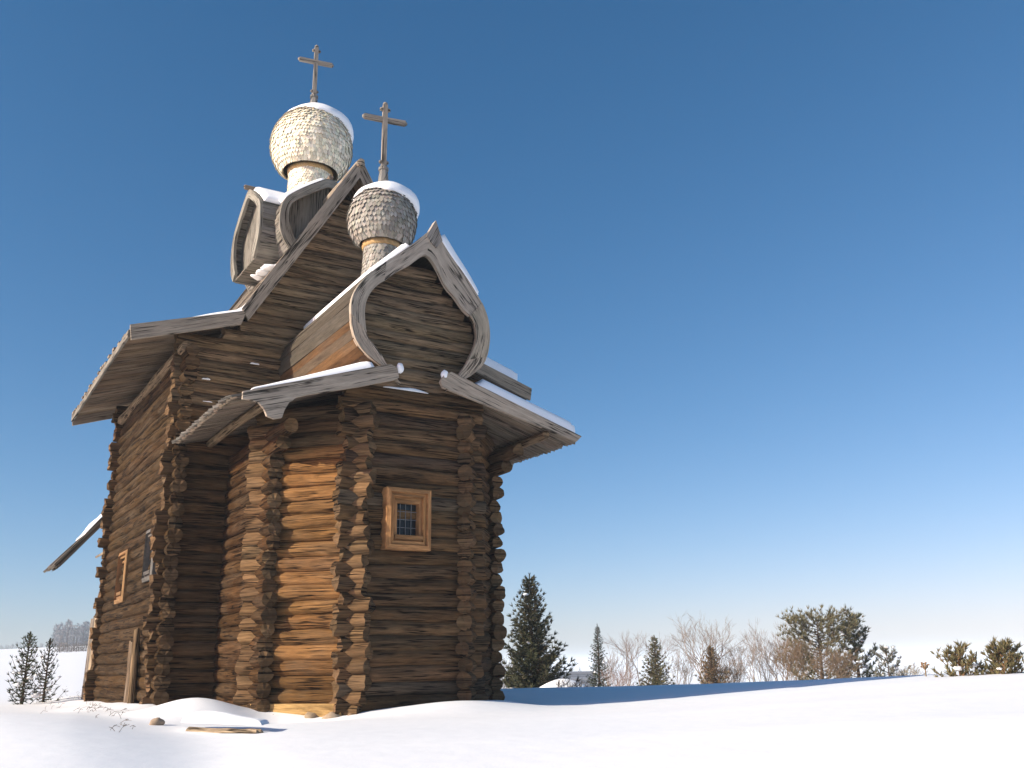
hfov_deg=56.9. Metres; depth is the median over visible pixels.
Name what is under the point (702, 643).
bare tree
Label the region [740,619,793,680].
bare shrub
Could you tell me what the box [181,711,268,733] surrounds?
wooden plank
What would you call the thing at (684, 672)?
bare shrub
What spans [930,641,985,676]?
pine tree
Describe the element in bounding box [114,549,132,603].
window
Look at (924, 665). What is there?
dead stalk
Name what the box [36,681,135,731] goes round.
dry grass
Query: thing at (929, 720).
snow ground
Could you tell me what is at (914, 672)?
bare shrub
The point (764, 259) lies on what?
sky
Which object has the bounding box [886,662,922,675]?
bare shrub
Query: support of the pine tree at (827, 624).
on the snow ground at (929, 720)
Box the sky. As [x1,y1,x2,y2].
[0,0,1023,666]
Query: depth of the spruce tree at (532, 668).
40.01 m
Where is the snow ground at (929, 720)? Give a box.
[0,646,1023,767]
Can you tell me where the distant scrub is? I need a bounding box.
[55,641,87,652]
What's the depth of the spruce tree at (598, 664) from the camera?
57.21 m
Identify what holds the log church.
on the snow ground at (929, 720)
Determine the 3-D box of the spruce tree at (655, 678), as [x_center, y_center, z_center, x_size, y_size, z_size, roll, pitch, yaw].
[8.095,16.143,53.136,2.685,4.051,2.598,9,-19,-30]
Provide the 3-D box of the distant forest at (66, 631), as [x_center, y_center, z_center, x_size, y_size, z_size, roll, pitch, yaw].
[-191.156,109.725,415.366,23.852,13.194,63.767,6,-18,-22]
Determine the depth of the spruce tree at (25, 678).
25.70 m
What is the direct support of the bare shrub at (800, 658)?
on the snow ground at (929, 720)
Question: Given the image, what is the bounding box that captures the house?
[555,671,595,686]
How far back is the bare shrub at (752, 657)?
56.26 m
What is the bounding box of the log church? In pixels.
[43,45,581,718]
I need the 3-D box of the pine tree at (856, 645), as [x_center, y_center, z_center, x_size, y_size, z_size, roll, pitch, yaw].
[17.182,13.441,47.246,2.591,4.334,2.168,-6,-17,16]
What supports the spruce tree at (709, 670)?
on the snow ground at (929, 720)
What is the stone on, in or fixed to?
on the snow ground at (929, 720)
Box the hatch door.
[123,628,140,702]
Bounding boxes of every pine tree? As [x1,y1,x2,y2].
[774,603,872,679]
[835,609,885,677]
[870,645,914,676]
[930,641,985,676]
[965,635,1023,674]
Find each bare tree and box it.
[604,631,688,685]
[667,610,751,679]
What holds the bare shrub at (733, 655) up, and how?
on the snow ground at (929, 720)
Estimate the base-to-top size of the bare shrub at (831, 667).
2.414 m
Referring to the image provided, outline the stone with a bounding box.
[149,717,164,724]
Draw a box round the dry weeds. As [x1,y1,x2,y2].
[555,678,589,686]
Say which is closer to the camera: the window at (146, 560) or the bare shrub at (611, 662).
the window at (146, 560)
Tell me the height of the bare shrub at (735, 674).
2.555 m
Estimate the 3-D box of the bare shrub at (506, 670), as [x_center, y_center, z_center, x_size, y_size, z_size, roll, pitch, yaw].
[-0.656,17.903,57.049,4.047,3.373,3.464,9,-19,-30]
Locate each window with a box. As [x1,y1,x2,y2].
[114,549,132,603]
[142,529,156,582]
[380,486,430,551]
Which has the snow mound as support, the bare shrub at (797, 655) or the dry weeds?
the dry weeds
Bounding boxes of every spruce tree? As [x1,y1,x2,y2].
[6,631,54,704]
[27,638,67,701]
[499,573,581,687]
[586,624,611,686]
[637,634,675,685]
[695,645,729,683]
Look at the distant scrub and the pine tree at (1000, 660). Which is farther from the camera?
the distant scrub
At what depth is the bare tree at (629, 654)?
59.90 m
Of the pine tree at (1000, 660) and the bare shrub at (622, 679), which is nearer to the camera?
the pine tree at (1000, 660)
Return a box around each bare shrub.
[500,655,514,688]
[591,646,639,686]
[599,666,640,686]
[662,647,705,684]
[701,657,747,682]
[703,642,755,682]
[725,635,767,681]
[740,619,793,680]
[749,642,781,680]
[762,636,822,680]
[781,636,823,678]
[803,639,865,679]
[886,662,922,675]
[891,662,927,675]
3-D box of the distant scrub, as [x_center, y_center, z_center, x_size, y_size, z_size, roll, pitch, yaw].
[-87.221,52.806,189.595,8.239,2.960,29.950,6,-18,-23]
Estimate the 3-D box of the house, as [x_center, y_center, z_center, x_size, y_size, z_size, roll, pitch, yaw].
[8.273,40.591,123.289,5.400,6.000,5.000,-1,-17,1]
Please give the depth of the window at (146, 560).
21.00 m
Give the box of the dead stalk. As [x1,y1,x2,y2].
[920,662,929,675]
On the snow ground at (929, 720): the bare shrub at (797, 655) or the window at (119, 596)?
the bare shrub at (797, 655)
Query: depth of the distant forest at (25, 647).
419.64 m
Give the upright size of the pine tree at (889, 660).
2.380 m
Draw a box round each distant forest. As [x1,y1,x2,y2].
[0,642,52,648]
[51,619,89,646]
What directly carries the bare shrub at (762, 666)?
on the snow ground at (929, 720)
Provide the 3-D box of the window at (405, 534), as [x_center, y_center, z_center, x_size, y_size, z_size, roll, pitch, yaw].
[-2.057,2.631,18.338,0.950,1.180,0.345,9,-19,-30]

